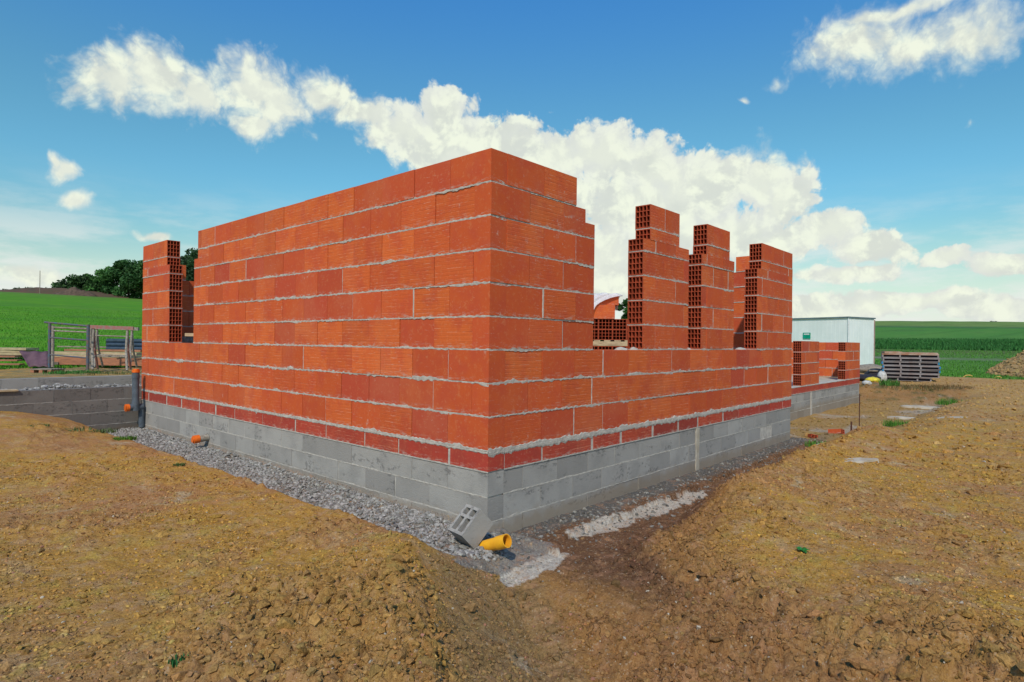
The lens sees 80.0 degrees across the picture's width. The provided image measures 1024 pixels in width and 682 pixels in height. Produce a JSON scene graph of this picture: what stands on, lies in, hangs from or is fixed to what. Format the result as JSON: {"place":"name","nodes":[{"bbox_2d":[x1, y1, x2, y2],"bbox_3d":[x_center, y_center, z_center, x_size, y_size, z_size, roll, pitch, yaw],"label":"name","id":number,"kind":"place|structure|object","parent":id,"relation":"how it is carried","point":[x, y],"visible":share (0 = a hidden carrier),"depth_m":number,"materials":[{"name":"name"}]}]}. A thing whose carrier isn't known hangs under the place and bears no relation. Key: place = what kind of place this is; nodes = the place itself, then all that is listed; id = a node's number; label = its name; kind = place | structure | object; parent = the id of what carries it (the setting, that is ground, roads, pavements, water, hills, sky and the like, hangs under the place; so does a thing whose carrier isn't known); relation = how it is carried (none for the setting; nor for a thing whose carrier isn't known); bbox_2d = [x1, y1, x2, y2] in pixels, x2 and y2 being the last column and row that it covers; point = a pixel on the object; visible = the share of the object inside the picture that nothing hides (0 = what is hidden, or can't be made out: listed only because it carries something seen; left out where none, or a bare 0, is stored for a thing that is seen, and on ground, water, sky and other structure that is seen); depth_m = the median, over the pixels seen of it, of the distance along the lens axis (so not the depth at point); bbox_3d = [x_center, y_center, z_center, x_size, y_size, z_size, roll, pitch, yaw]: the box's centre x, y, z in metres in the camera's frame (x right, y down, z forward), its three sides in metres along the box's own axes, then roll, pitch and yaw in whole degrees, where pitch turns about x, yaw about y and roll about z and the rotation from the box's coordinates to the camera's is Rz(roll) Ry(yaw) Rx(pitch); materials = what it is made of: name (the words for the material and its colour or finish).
{"place":"outdoors","nodes":[
{"label":"outdoors","id":0,"kind":"place"},
{"bbox_2d":[0,306,141,368],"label":"grass","id":1,"kind":"structure","parent":0,"point":[41,347],"depth_m":27.02,"materials":[{"name":"green plant"}]},
{"bbox_2d":[182,337,192,342],"bbox_3d":[-5.599,0.458,11.013,0.580,1.065,1.000,1,0,42],"label":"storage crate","id":2,"kind":"object","parent":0,"point":[187,339],"depth_m":10.56,"materials":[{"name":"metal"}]},
{"bbox_2d":[0,292,1023,681],"bbox_3d":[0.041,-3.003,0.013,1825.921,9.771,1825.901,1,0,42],"label":"ground","id":3,"kind":"structure","parent":0,"point":[50,444],"depth_m":4.17,"materials":[{"name":"soil"}]},
{"bbox_2d":[0,355,22,357],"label":"board","id":4,"kind":"object","parent":3,"relation":"on","point":[12,355],"visible":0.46,"depth_m":17.24,"materials":[{"name":"brown wood"}]},
{"bbox_2d":[0,352,20,354],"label":"board","id":5,"kind":"object","parent":4,"relation":"on","point":[2,353],"depth_m":17.19,"materials":[{"name":"beige wood"}]},
{"bbox_2d":[0,350,35,352],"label":"board","id":6,"kind":"object","parent":5,"relation":"on","point":[11,351],"visible":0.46,"depth_m":17.21,"materials":[{"name":"beige wood"}]},
{"bbox_2d":[0,347,38,349],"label":"board","id":7,"kind":"object","parent":6,"relation":"on","point":[3,348],"visible":1,"depth_m":17.21,"materials":[{"name":"beige wood"}]},
{"bbox_2d":[0,363,24,364],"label":"plank","id":8,"kind":"object","parent":3,"relation":"on","point":[12,363],"visible":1,"depth_m":15.22,"materials":[{"name":"beige wood"}]},
{"bbox_2d":[0,359,21,360],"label":"plank","id":9,"kind":"object","parent":8,"relation":"on","point":[10,360],"visible":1,"depth_m":15.46,"materials":[{"name":"brown wood"}]},
{"bbox_2d":[19,351,47,366],"bbox_3d":[-11.846,0.442,15.193,1.150,0.394,0.491,1,0,42],"label":"tarpaulin","id":10,"kind":"object","parent":8,"relation":"on","point":[35,358],"visible":1,"depth_m":15.16,"materials":[{"name":"purple fabric"}]},
{"bbox_2d":[30,368,64,372],"bbox_3d":[-10.342,0.661,13.601,0.480,0.100,0.405,1,0,1],"label":"pallet","id":11,"kind":"object","parent":3,"relation":"on","point":[38,370],"visible":0.81,"depth_m":13.47,"materials":[{"name":"brown wood"}]},
{"bbox_2d":[45,282,81,288],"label":"tree","id":12,"kind":"object","parent":3,"relation":"on","point":[54,285],"visible":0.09,"depth_m":125.50,"materials":[{"name":"green plant"}]},
{"bbox_2d":[44,321,89,369],"bbox_3d":[-10.075,0.101,13.812,1.212,1.087,0.066,1,0,11],"label":"scaffold frame","id":13,"kind":"object","parent":3,"relation":"on","point":[87,340],"visible":0.97,"depth_m":13.77,"materials":[{"name":"grey metal"}]},
{"bbox_2d":[0,287,135,298],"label":"earth bank","id":14,"kind":"structure","parent":3,"relation":"on","point":[44,290],"depth_m":122.34,"materials":[{"name":"brown soil"}]},
{"bbox_2d":[53,287,97,296],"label":"brush pile","id":15,"kind":"object","parent":14,"relation":"on","point":[75,291],"visible":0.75,"depth_m":121.11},
{"bbox_2d":[0,383,140,389],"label":"rubble","id":16,"kind":"object","parent":3,"relation":"on","point":[57,385],"visible":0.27,"depth_m":10.62,"materials":[{"name":"stone"}]},
{"bbox_2d":[0,386,141,429],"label":"concrete block wall","id":17,"kind":"structure","parent":3,"relation":"on","point":[96,408],"depth_m":10.11,"materials":[{"name":"grey concrete"}]},
{"bbox_2d":[0,389,18,391],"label":"plank","id":18,"kind":"object","parent":17,"relation":"on","point":[6,390],"visible":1,"depth_m":9.40,"materials":[{"name":"beige wood"}]},
{"bbox_2d":[0,375,141,388],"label":"concrete block wall","id":19,"kind":"structure","parent":3,"relation":"on","point":[23,383],"depth_m":10.84,"materials":[{"name":"grey concrete"}]},
{"bbox_2d":[51,326,91,368],"bbox_3d":[-10.460,0.142,14.459,1.128,1.000,0.089,1,0,7],"label":"scaffold frame","id":20,"kind":"object","parent":3,"relation":"on","point":[53,330],"visible":0.68,"depth_m":14.46,"materials":[{"name":"metal"}]},
{"bbox_2d":[42,369,102,373],"bbox_3d":[-9.484,0.666,13.193,0.792,0.110,1.104,1,0,42],"label":"grass tuft","id":21,"kind":"object","parent":3,"relation":"on","point":[66,372],"visible":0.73,"depth_m":13.11,"materials":[{"name":"green plant"}]},
{"bbox_2d":[63,426,91,431],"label":"grass tuft","id":22,"kind":"object","parent":3,"relation":"on","point":[76,429],"visible":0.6,"depth_m":8.69,"materials":[{"name":"green plant"}]},
{"bbox_2d":[56,274,101,290],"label":"tree","id":23,"kind":"object","parent":3,"relation":"on","point":[82,279],"visible":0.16,"depth_m":126.51,"materials":[{"name":"green plant"}]},
{"bbox_2d":[71,273,111,291],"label":"tree","id":24,"kind":"object","parent":3,"relation":"on","point":[89,283],"visible":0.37,"depth_m":126.61,"materials":[{"name":"green plant"}]},
{"bbox_2d":[87,428,117,432],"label":"grass tuft","id":25,"kind":"object","parent":3,"relation":"on","point":[107,431],"visible":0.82,"depth_m":8.99,"materials":[{"name":"green plant"}]},
{"bbox_2d":[72,370,141,374],"bbox_3d":[-8.801,0.685,13.288,0.977,0.070,1.357,1,0,42],"label":"grass tuft","id":26,"kind":"object","parent":3,"relation":"on","point":[115,372],"visible":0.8,"depth_m":13.25,"materials":[{"name":"green plant"}]},
{"bbox_2d":[84,266,131,295],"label":"tree","id":27,"kind":"object","parent":3,"relation":"on","point":[100,274],"visible":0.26,"depth_m":127.25,"materials":[{"name":"green plant"}]},
{"bbox_2d":[90,325,133,370],"bbox_3d":[-9.377,0.161,14.301,0.946,1.057,0.771,1,0,-14],"label":"builder trestle","id":28,"kind":"object","parent":3,"relation":"on","point":[94,352],"visible":0.97,"depth_m":14.27,"materials":[{"name":"grey wood"}]},
{"bbox_2d":[94,327,138,367],"bbox_3d":[-9.968,0.156,15.350,1.118,1.057,0.771,1,0,-6],"label":"builder trestle","id":29,"kind":"object","parent":3,"relation":"on","point":[131,346],"visible":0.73,"depth_m":15.34,"materials":[{"name":"wood"}]},
{"bbox_2d":[100,259,142,298],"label":"tree","id":30,"kind":"object","parent":3,"relation":"on","point":[116,270],"visible":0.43,"depth_m":126.35,"materials":[{"name":"green plant"}]},
{"bbox_2d":[113,435,136,440],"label":"grass tuft","id":31,"kind":"object","parent":3,"relation":"on","point":[126,438],"visible":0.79,"depth_m":8.40,"materials":[{"name":"green plant"}]},
{"bbox_2d":[119,260,142,297],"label":"tree","id":32,"kind":"object","parent":3,"relation":"on","point":[130,269],"visible":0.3,"depth_m":123.31,"materials":[{"name":"green plant"}]},
{"bbox_2d":[127,261,142,290],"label":"tree","id":33,"kind":"object","parent":3,"relation":"on","point":[131,283],"visible":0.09,"depth_m":121.65,"materials":[{"name":"green plant"}]},
{"bbox_2d":[167,653,188,667],"bbox_3d":[-1.413,1.355,2.601,0.073,0.040,0.100,1,0,42],"label":"grass tuft","id":34,"kind":"object","parent":3,"relation":"on","point":[173,661],"visible":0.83,"depth_m":2.59,"materials":[{"name":"green plant"}]},
{"bbox_2d":[173,462,185,466],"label":"grass tuft","id":35,"kind":"object","parent":3,"relation":"on","point":[177,464],"visible":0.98,"depth_m":6.75,"materials":[{"name":"green plant"}]},
{"bbox_2d":[180,256,189,278],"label":"tree","id":36,"kind":"object","parent":3,"relation":"on","point":[182,258],"visible":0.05,"depth_m":124.82,"materials":[{"name":"green plant"}]},
{"bbox_2d":[180,248,197,280],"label":"tree","id":37,"kind":"object","parent":3,"relation":"on","point":[189,261],"visible":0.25,"depth_m":120.05,"materials":[{"name":"green plant"}]},
{"bbox_2d":[106,427,512,561],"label":"gravel","id":38,"kind":"structure","parent":3,"relation":"on","point":[159,440],"depth_m":6.22,"materials":[{"name":"grey gravel"}]},
{"bbox_2d":[191,434,208,443],"bbox_3d":[-4.484,1.407,8.779,0.116,0.120,0.217,1,0,42],"label":"pipe stub","id":39,"kind":"object","parent":38,"relation":"on","point":[198,438],"visible":1,"depth_m":8.73,"materials":[{"name":"plastic"}]},
{"bbox_2d":[448,504,493,548],"bbox_3d":[-0.320,1.436,4.729,0.305,0.307,0.191,1,0,-40],"label":"concrete block","id":40,"kind":"object","parent":3,"relation":"on","point":[470,525],"depth_m":4.67,"materials":[{"name":"grey concrete"}]},
{"bbox_2d":[479,534,511,550],"bbox_3d":[-0.139,1.546,4.652,0.301,0.200,0.104,1,0,38],"label":"yellow pipe","id":41,"kind":"object","parent":3,"relation":"on","point":[502,541],"visible":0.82,"depth_m":4.61,"materials":[{"name":"yellow plastic"}]},
{"bbox_2d":[141,148,859,531],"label":"unfinished house","id":42,"kind":"structure","parent":3,"relation":"on","point":[421,338],"depth_m":6.57,"materials":[{"name":"brick"}]},
{"bbox_2d":[124,369,144,426],"bbox_3d":[-6.485,0.987,10.516,0.148,1.015,0.345,1,0,31],"label":"drain pipe","id":43,"kind":"object","parent":42,"relation":"attached to","point":[135,405],"visible":1,"depth_m":10.47,"materials":[{"name":"grey plastic"}]},
{"bbox_2d":[0,350,1023,681],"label":"earth clods","id":44,"kind":"object","parent":3,"relation":"on","point":[284,624],"visible":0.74,"depth_m":3.29,"materials":[{"name":"brown soil"}]},
{"bbox_2d":[617,298,627,318],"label":"tree","id":45,"kind":"object","parent":3,"relation":"on","point":[624,303],"visible":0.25,"depth_m":90.96,"materials":[{"name":"green plant"}]},
{"bbox_2d":[489,437,817,581],"bbox_3d":[2.739,1.629,7.598,1.004,0.294,8.324,1,0,42],"label":"rubble","id":46,"kind":"object","parent":3,"relation":"on","point":[596,517],"visible":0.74,"depth_m":6.06,"materials":[{"name":"gravel"}]},
{"bbox_2d":[796,546,808,552],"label":"weed plant","id":47,"kind":"object","parent":3,"relation":"on","point":[803,549],"visible":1,"depth_m":4.21,"materials":[{"name":"green plant"}]},
{"bbox_2d":[808,434,817,437],"bbox_3d":[5.848,1.854,11.874,0.120,0.070,0.200,12,-7,9],"label":"brick fragment","id":48,"kind":"object","parent":3,"relation":"on","point":[812,436],"visible":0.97,"depth_m":11.80,"materials":[{"name":"brick"}]},
{"bbox_2d":[804,440,825,446],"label":"grass tuft","id":49,"kind":"object","parent":3,"relation":"on","point":[809,444],"visible":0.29,"depth_m":10.30,"materials":[{"name":"green plant"}]},
{"bbox_2d":[792,316,875,364],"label":"white shed","id":50,"kind":"structure","parent":3,"relation":"on","point":[861,330],"depth_m":35.02,"materials":[{"name":"paint"}]},
{"bbox_2d":[828,429,844,433],"bbox_3d":[6.594,1.845,12.416,0.156,0.091,0.260,15,-17,-36],"label":"brick fragment","id":51,"kind":"object","parent":3,"relation":"on","point":[838,431],"visible":0.94,"depth_m":12.35,"materials":[{"name":"brick"}]},
{"bbox_2d":[859,394,859,425],"bbox_3d":[5.977,1.406,10.507,0.016,0.990,0.024,1,0,42],"label":"steel rod","id":52,"kind":"object","parent":3,"relation":"on","point":[859,409],"visible":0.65,"depth_m":10.50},
{"bbox_2d":[845,457,878,462],"bbox_3d":[4.128,1.446,7.286,0.617,0.073,0.212,1,0,-29],"label":"flat stone","id":53,"kind":"object","parent":3,"relation":"on","point":[860,460],"visible":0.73,"depth_m":7.26,"materials":[{"name":"stone"}]},
{"bbox_2d":[862,380,871,384],"bbox_3d":[12.787,1.520,21.996,0.327,0.207,0.320,1,0,42],"label":"stone","id":54,"kind":"object","parent":3,"relation":"on","point":[866,382],"visible":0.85,"depth_m":21.89,"materials":[{"name":"white stone"}]},
{"bbox_2d":[860,374,880,380],"bbox_3d":[14.194,1.494,24.521,1.044,0.334,1.089,1,0,42],"label":"tarp bundle","id":55,"kind":"object","parent":3,"relation":"on","point":[863,377],"visible":0.38,"depth_m":24.18,"materials":[{"name":"plastic"}]},
{"bbox_2d":[860,364,881,372],"bbox_3d":[18.225,1.444,30.941,1.895,0.562,2.015,1,0,42],"label":"rubble heap","id":56,"kind":"object","parent":3,"relation":"on","point":[864,368],"visible":0.23,"depth_m":30.47,"materials":[{"name":"grey stone"}]},
{"bbox_2d":[865,377,879,381],"bbox_3d":[13.943,1.513,23.592,0.519,0.261,0.788,1,0,42],"label":"sack","id":57,"kind":"object","parent":3,"relation":"on","point":[872,379],"visible":0.66,"depth_m":23.36,"materials":[{"name":"yellow plastic"}]},
{"bbox_2d":[864,368,881,375],"bbox_3d":[15.271,1.438,25.503,1.046,0.594,1.542,1,0,42],"label":"tarp bundle","id":58,"kind":"object","parent":3,"relation":"on","point":[873,372],"visible":0.27,"depth_m":25.17,"materials":[{"name":"black plastic"}]},
{"bbox_2d":[877,371,886,380],"bbox_3d":[14.900,1.450,24.601,0.374,0.530,0.372,1,0,42],"label":"sack","id":59,"kind":"object","parent":3,"relation":"on","point":[882,374],"visible":0.57,"depth_m":24.46,"materials":[{"name":"white plastic"}]},
{"bbox_2d":[877,378,899,385],"bbox_3d":[13.408,1.465,21.750,0.743,0.289,0.977,1,0,28],"label":"grass tuft","id":60,"kind":"object","parent":3,"relation":"on","point":[888,383],"visible":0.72,"depth_m":21.58,"materials":[{"name":"green plant"}]},
{"bbox_2d":[881,419,907,426],"bbox_3d":[8.602,1.817,13.581,0.646,0.169,0.906,1,0,42],"label":"grass tuft","id":61,"kind":"object","parent":3,"relation":"on","point":[890,423],"visible":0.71,"depth_m":13.59,"materials":[{"name":"green plant"}]},
{"bbox_2d":[887,416,914,419],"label":"concrete slab","id":62,"kind":"structure","parent":3,"relation":"on","point":[901,417],"depth_m":14.89,"materials":[{"name":"grey concrete"}]},
{"bbox_2d":[887,376,931,381],"bbox_3d":[16.010,1.517,24.780,1.580,0.145,1.112,1,0,28],"label":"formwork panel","id":63,"kind":"object","parent":3,"relation":"on","point":[910,378],"visible":0.6,"depth_m":24.31,"materials":[{"name":"grey wood"}]},
{"bbox_2d":[886,373,939,377],"bbox_3d":[16.066,1.362,24.691,1.900,0.145,1.112,1,0,29],"label":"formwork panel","id":64,"kind":"object","parent":63,"relation":"on","point":[914,375],"visible":0.77,"depth_m":24.22,"materials":[{"name":"grey wood"}]},
{"bbox_2d":[881,368,940,373],"bbox_3d":[16.066,1.207,24.688,1.940,0.145,1.120,1,0,28],"label":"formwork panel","id":65,"kind":"object","parent":64,"relation":"on","point":[912,371],"visible":0.92,"depth_m":24.26,"materials":[{"name":"grey wood"}]},
{"bbox_2d":[882,365,940,369],"bbox_3d":[16.078,1.052,24.670,1.940,0.145,1.120,1,0,29],"label":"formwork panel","id":66,"kind":"object","parent":65,"relation":"on","point":[911,367],"visible":0.98,"depth_m":24.28,"materials":[{"name":"grey wood"}]},
{"bbox_2d":[880,361,939,365],"bbox_3d":[16.053,0.897,24.715,1.940,0.145,1.120,1,0,28],"label":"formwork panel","id":67,"kind":"object","parent":66,"relation":"on","point":[910,363],"visible":0.98,"depth_m":24.32,"materials":[{"name":"grey wood"}]},
{"bbox_2d":[881,357,939,361],"bbox_3d":[16.073,0.742,24.692,1.900,0.145,1.112,1,0,28],"label":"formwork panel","id":68,"kind":"object","parent":67,"relation":"on","point":[910,359],"visible":0.95,"depth_m":24.26,"materials":[{"name":"grey wood"}]},
{"bbox_2d":[881,353,938,357],"bbox_3d":[16.064,0.587,24.710,1.900,0.145,1.112,1,0,29],"label":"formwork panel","id":69,"kind":"object","parent":68,"relation":"on","point":[911,355],"visible":1,"depth_m":24.24,"materials":[{"name":"brown wood"}]},
{"bbox_2d":[882,351,937,353],"bbox_3d":[16.064,0.471,24.711,1.800,0.080,1.000,1,0,25],"label":"plywood sheet","id":70,"kind":"object","parent":69,"relation":"on","point":[896,352],"visible":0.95,"depth_m":24.42,"materials":[{"name":"beige wood"}]},
{"bbox_2d":[881,384,944,390],"bbox_3d":[13.567,1.541,20.683,1.824,0.140,2.556,1,0,42],"label":"grass tuft","id":71,"kind":"object","parent":3,"relation":"on","point":[904,387],"visible":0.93,"depth_m":20.48,"materials":[{"name":"brown plant"}]},
{"bbox_2d":[899,405,936,408],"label":"concrete slab","id":72,"kind":"structure","parent":3,"relation":"on","point":[918,406],"depth_m":17.89,"materials":[{"name":"grey concrete"}]},
{"bbox_2d":[919,384,974,389],"bbox_3d":[14.678,1.529,20.759,1.649,0.130,2.248,1,0,42],"label":"grass tuft","id":73,"kind":"object","parent":3,"relation":"on","point":[947,386],"visible":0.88,"depth_m":20.47,"materials":[{"name":"brown plant"}]},
{"bbox_2d":[934,397,961,404],"bbox_3d":[12.812,1.748,17.870,0.874,0.229,0.995,1,0,42],"label":"grass tuft","id":74,"kind":"object","parent":3,"relation":"on","point":[942,402],"visible":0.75,"depth_m":17.75,"materials":[{"name":"green plant"}]},
{"bbox_2d":[875,337,1023,350],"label":"crop","id":75,"kind":"object","parent":3,"relation":"on","point":[995,344],"visible":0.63,"depth_m":67.68,"materials":[{"name":"green plant"}]},
{"bbox_2d":[937,416,962,418],"bbox_3d":[8.976,1.585,12.429,0.807,0.073,0.254,1,0,-23],"label":"flat stone","id":76,"kind":"object","parent":3,"relation":"on","point":[952,416],"visible":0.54,"depth_m":12.37,"materials":[{"name":"stone"}]},
{"bbox_3d":[-12.728,0.586,17.049,0.100,0.070,2.111,1,0,-36],"label":"timber bearer","id":77,"kind":"object","parent":3,"relation":"on","visible":0},
{"bbox_2d":[54,357,141,365],"bbox_3d":[-10.954,0.539,16.199,3.055,0.200,0.160,1,0,8],"label":"timber","id":78,"kind":"object","parent":77,"relation":"on","point":[82,361],"visible":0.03,"depth_m":16.11,"materials":[{"name":"brown wood"}]},
{"bbox_2d":[54,354,141,357],"bbox_3d":[-11.084,0.406,16.299,3.031,0.055,0.170,1,0,8],"label":"timber","id":79,"kind":"object","parent":78,"relation":"on","point":[97,355],"depth_m":16.25,"materials":[{"name":"brown wood"}]},
{"bbox_2d":[54,351,141,355],"bbox_3d":[-11.429,0.337,16.699,2.775,0.075,0.250,1,0,8],"label":"timber","id":80,"kind":"object","parent":79,"relation":"on","point":[84,353],"visible":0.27,"depth_m":16.61,"materials":[{"name":"wood"}]},
{"bbox_2d":[64,349,141,351],"bbox_3d":[-11.452,0.265,17.199,2.440,0.060,0.250,1,0,9],"label":"timber","id":81,"kind":"object","parent":80,"relation":"on","point":[107,350],"visible":0.77,"depth_m":17.07,"materials":[{"name":"brown wood"}]},
{"bbox_2d":[106,346,141,349],"bbox_3d":[-10.605,0.225,17.199,1.600,0.124,0.122,1,0,0],"label":"plastic pipe","id":82,"kind":"object","parent":81,"relation":"on","point":[123,348],"visible":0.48,"depth_m":17.14,"materials":[{"name":"plastic"}]},
{"bbox_2d":[106,343,141,346],"bbox_3d":[-10.668,0.115,17.303,1.610,0.124,0.122,1,0,0],"label":"plastic pipe","id":83,"kind":"object","parent":82,"relation":"on","point":[122,344],"visible":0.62,"depth_m":17.25,"materials":[{"name":"grey plastic"}]},
{"bbox_2d":[0,0,1023,321],"label":"sky","id":84,"kind":"structure","parent":0,"point":[878,145],"materials":[{"name":"blue"}]},
{"bbox_2d":[598,346,611,349],"bbox_3d":[1.809,0.198,11.979,0.266,0.200,0.500,1,0,4],"label":"hollow brick","id":85,"kind":"object","parent":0,"point":[604,347],"visible":0.44,"depth_m":11.74,"materials":[{"name":"brick"}]},
{"bbox_2d":[875,349,1023,379],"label":"grass","id":86,"kind":"structure","parent":0,"point":[957,373],"depth_m":38.94,"materials":[{"name":"green plant"}]},
{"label":"plastic pipe","id":87,"kind":"object","parent":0,"visible":0},
{"bbox_2d":[106,339,141,342],"bbox_3d":[-10.731,0.004,17.408,1.619,0.124,0.122,1,0,0],"label":"plastic pipe","id":88,"kind":"object","parent":87,"relation":"on","point":[121,340],"visible":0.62,"depth_m":17.35,"materials":[{"name":"plastic"}]},
{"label":"plastic pipe","id":89,"kind":"object","parent":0,"visible":0},
{"bbox_2d":[57,346,105,347],"bbox_3d":[-11.786,0.175,17.699,2.960,0.035,0.200,1,0,8],"label":"timber","id":90,"kind":"object","parent":89,"relation":"on","point":[81,346],"visible":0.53,"depth_m":17.71,"materials":[{"name":"beige wood"}]},
{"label":"hollow brick","id":91,"kind":"object","parent":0,"visible":0},
{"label":"hollow brick","id":92,"kind":"object","parent":91,"relation":"on","visible":0},
{"bbox_2d":[593,340,627,345],"bbox_3d":[1.962,0.039,12.220,1.100,0.108,1.000,1,0,4],"label":"pallet","id":93,"kind":"object","parent":92,"relation":"on","point":[609,343],"visible":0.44,"depth_m":11.73,"materials":[{"name":"beige wood"}]},
{"bbox_2d":[593,329,597,339],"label":"hollow brick","id":94,"kind":"object","parent":93,"relation":"on","point":[595,334],"visible":0.34,"depth_m":11.83,"materials":[{"name":"brick"}]},
{"bbox_2d":[593,319,598,328],"bbox_3d":[1.547,-0.326,11.999,0.266,0.200,0.500,1,0,4],"label":"hollow brick","id":95,"kind":"object","parent":94,"relation":"on","point":[595,324],"visible":0.3,"depth_m":11.84,"materials":[{"name":"brick"}]},
{"bbox_2d":[598,329,611,339],"bbox_3d":[1.812,-0.122,11.980,0.266,0.200,0.500,1,0,4],"label":"hollow brick","id":96,"kind":"object","parent":93,"relation":"on","point":[604,334],"visible":0.93,"depth_m":11.84,"materials":[{"name":"brick"}]},
{"bbox_2d":[598,319,612,328],"bbox_3d":[1.815,-0.323,11.980,0.266,0.200,0.500,1,0,4],"label":"hollow brick","id":97,"kind":"object","parent":96,"relation":"on","point":[605,323],"visible":0.86,"depth_m":11.86,"materials":[{"name":"brick"}]},
{"bbox_2d":[594,305,614,318],"bbox_3d":[1.730,-0.562,11.816,0.500,0.267,0.200,1,0,4],"label":"hollow brick","id":98,"kind":"object","parent":97,"relation":"on","point":[604,311],"visible":0.62,"depth_m":11.71,"materials":[{"name":"brick"}]},
{"bbox_2d":[612,330,626,339],"bbox_3d":[2.080,-0.119,11.961,0.266,0.200,0.500,1,0,4],"label":"hollow brick","id":99,"kind":"object","parent":93,"relation":"on","point":[619,334],"visible":0.92,"depth_m":11.81,"materials":[{"name":"brick"}]},
{"bbox_2d":[612,319,626,329],"bbox_3d":[2.082,-0.320,11.962,0.266,0.200,0.500,1,0,4],"label":"hollow brick","id":100,"kind":"object","parent":99,"relation":"on","point":[619,324],"visible":0.9,"depth_m":11.80,"materials":[{"name":"brick"}]},
{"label":"hollow brick","id":101,"kind":"object","parent":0,"visible":0},
{"bbox_2d":[597,296,618,305],"bbox_3d":[1.861,-0.795,11.928,0.420,0.200,0.266,1,0,4],"label":"hollow brick","id":102,"kind":"object","parent":101,"relation":"on","point":[613,301],"visible":0.52,"depth_m":11.79,"materials":[{"name":"brick"}]},
{"bbox_2d":[594,293,622,309],"bbox_3d":[1.762,-0.480,12.150,0.800,0.935,1.286,1,0,4],"label":"plastic film","id":103,"kind":"object","parent":102,"relation":"on","point":[599,298],"visible":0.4,"depth_m":11.73,"materials":[{"name":"white plastic"}]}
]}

